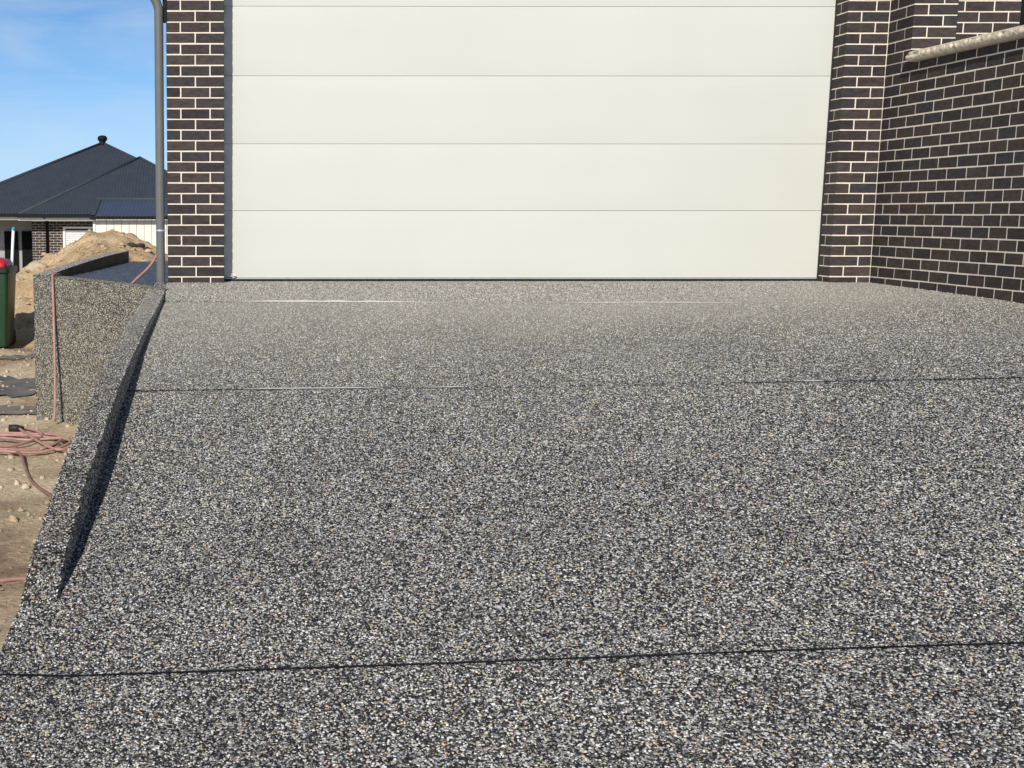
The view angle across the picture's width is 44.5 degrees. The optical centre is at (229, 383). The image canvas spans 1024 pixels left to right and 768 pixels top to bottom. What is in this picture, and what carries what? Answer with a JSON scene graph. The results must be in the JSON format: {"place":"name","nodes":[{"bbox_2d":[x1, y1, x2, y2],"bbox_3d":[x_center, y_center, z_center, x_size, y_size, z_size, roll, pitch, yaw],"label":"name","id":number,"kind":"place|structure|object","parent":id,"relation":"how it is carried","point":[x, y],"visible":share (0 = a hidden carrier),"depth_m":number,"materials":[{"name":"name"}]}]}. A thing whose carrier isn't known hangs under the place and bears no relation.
{"place":"outdoors","nodes":[
{"label":"outdoors","id":0,"kind":"place"},
{"bbox_2d":[0,346,79,650],"bbox_3d":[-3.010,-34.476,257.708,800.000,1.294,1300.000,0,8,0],"label":"ground","id":1,"kind":"structure","parent":0,"point":[24,502],"depth_m":8.20,"materials":[{"name":"beige soil"}]},
{"bbox_2d":[0,257,17,346],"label":"wheelie bin","id":2,"kind":"object","parent":1,"relation":"on","point":[8,269],"visible":1,"depth_m":15.21,"materials":[{"name":"green plastic"}]},
{"bbox_2d":[0,576,26,582],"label":"hose","id":3,"kind":"object","parent":1,"relation":"on","point":[11,579],"visible":0.5,"depth_m":6.02,"materials":[{"name":"pink rubber"}]},
{"bbox_2d":[0,354,34,359],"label":"wooden plank","id":4,"kind":"object","parent":1,"relation":"on","point":[11,357],"visible":0.66,"depth_m":14.53,"materials":[{"name":"grey wood"}]},
{"bbox_2d":[0,375,35,396],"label":"puddle","id":5,"kind":"object","parent":1,"relation":"on","point":[18,387],"visible":0.47,"depth_m":12.34,"materials":[{"name":"grey liquid"}]},
{"bbox_2d":[0,405,35,414],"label":"puddle","id":6,"kind":"object","parent":1,"relation":"on","point":[5,409],"visible":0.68,"depth_m":11.09,"materials":[{"name":"grey liquid"}]},
{"bbox_2d":[7,449,51,497],"bbox_3d":[-1.321,0.667,8.226,0.075,0.069,2.247,-3,9,-19],"label":"hose","id":7,"kind":"object","parent":1,"relation":"on","point":[38,487],"visible":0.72,"depth_m":8.35,"materials":[{"name":"pink rubber"}]},
{"bbox_2d":[0,424,72,453],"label":"hose","id":8,"kind":"object","parent":1,"relation":"on","point":[13,429],"visible":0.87,"depth_m":9.56,"materials":[{"name":"pink rubber"}]},
{"bbox_2d":[34,251,128,275],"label":"path kerb","id":9,"kind":"structure","parent":1,"relation":"on","point":[87,264],"depth_m":12.60,"materials":[{"name":"concrete"}]},
{"bbox_2d":[0,135,167,272],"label":"neighbour house","id":10,"kind":"structure","parent":1,"relation":"on","point":[47,207],"depth_m":40.97,"materials":[{"name":"black metal"}]},
{"bbox_2d":[4,231,18,272],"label":"porch door","id":11,"kind":"structure","parent":10,"relation":"in","point":[7,234],"depth_m":41.25,"materials":[{"name":"black glass"}]},
{"bbox_2d":[22,231,32,268],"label":"porch window","id":12,"kind":"structure","parent":10,"relation":"in","point":[27,255],"depth_m":41.26,"materials":[{"name":"black glass"}]},
{"bbox_2d":[63,227,92,247],"bbox_3d":[-4.688,-4.602,39.761,1.710,1.275,0.100,0,8,0],"label":"window","id":13,"kind":"structure","parent":10,"relation":"in","point":[69,236],"depth_m":39.70,"materials":[{"name":"white paint"}]},
{"bbox_2d":[9,229,167,347],"bbox_3d":[-3.251,-1.964,21.190,9.180,1.544,12.530,0,8,0],"label":"sand pile","id":14,"kind":"object","parent":1,"relation":"on","point":[89,243],"visible":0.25,"depth_m":20.14,"materials":[{"name":"beige sand"}]},
{"bbox_2d":[11,227,14,262],"bbox_3d":[-3.886,-2.107,21.302,0.143,1.379,0.053,0,8,0],"label":"pvc pipe","id":15,"kind":"object","parent":14,"relation":"on","point":[12,244],"visible":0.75,"depth_m":21.23,"materials":[{"name":"white plastic"}]},
{"bbox_2d":[24,261,47,272],"bbox_3d":[-3.253,-1.946,20.119,0.399,0.265,0.312,0,8,0],"label":"rock","id":16,"kind":"object","parent":14,"relation":"on","point":[31,266],"visible":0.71,"depth_m":20.02,"materials":[{"name":"stone"}]},
{"bbox_2d":[126,242,150,249],"bbox_3d":[-1.610,-2.432,21.057,0.459,0.141,0.320,0,8,0],"label":"root","id":17,"kind":"object","parent":14,"relation":"on","point":[141,245],"visible":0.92,"depth_m":20.95,"materials":[{"name":"brown wood"}]},
{"bbox_2d":[19,290,164,609],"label":"driveway kerb","id":18,"kind":"structure","parent":1,"relation":"on","point":[59,532],"depth_m":5.68,"materials":[{"name":"concrete"}]},
{"bbox_2d":[33,274,168,424],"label":"retaining wall","id":19,"kind":"structure","parent":1,"relation":"on","point":[93,317],"depth_m":10.31,"materials":[{"name":"concrete"}]},
{"bbox_2d":[51,254,155,421],"bbox_3d":[-1.062,-0.489,10.400,0.971,1.594,0.394,0,8,0],"label":"hose","id":20,"kind":"object","parent":19,"relation":"on","point":[53,306],"visible":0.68,"depth_m":10.34,"materials":[{"name":"pink rubber"}]},
{"bbox_2d":[90,198,167,253],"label":"garden shed","id":21,"kind":"structure","parent":1,"relation":"on","point":[143,228],"depth_m":31.77,"materials":[{"name":"white metal"}]},
{"bbox_2d":[150,0,1023,283],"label":"house","id":22,"kind":"structure","parent":1,"relation":"on","point":[532,140],"depth_m":9.99,"materials":[{"name":"brick"}]},
{"bbox_2d":[224,0,836,280],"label":"garage door","id":23,"kind":"structure","parent":22,"relation":"in","point":[365,140],"depth_m":10.03,"materials":[{"name":"white paint"}]},
{"bbox_2d":[0,0,166,181],"label":"sky","id":24,"kind":"structure","parent":0,"point":[73,73],"materials":[{"name":"blue"}]},
{"bbox_2d":[69,261,167,285],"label":"path","id":25,"kind":"structure","parent":0,"point":[128,272],"depth_m":12.14,"materials":[{"name":"grey concrete"}]},
{"bbox_2d":[0,280,1023,767],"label":"driveway","id":26,"kind":"structure","parent":0,"point":[556,524],"depth_m":4.97,"materials":[{"name":"grey concrete"}]},
{"bbox_2d":[870,25,1023,303],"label":"porch wall","id":27,"kind":"structure","parent":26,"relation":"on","point":[949,211],"depth_m":8.83,"materials":[{"name":"brick"}]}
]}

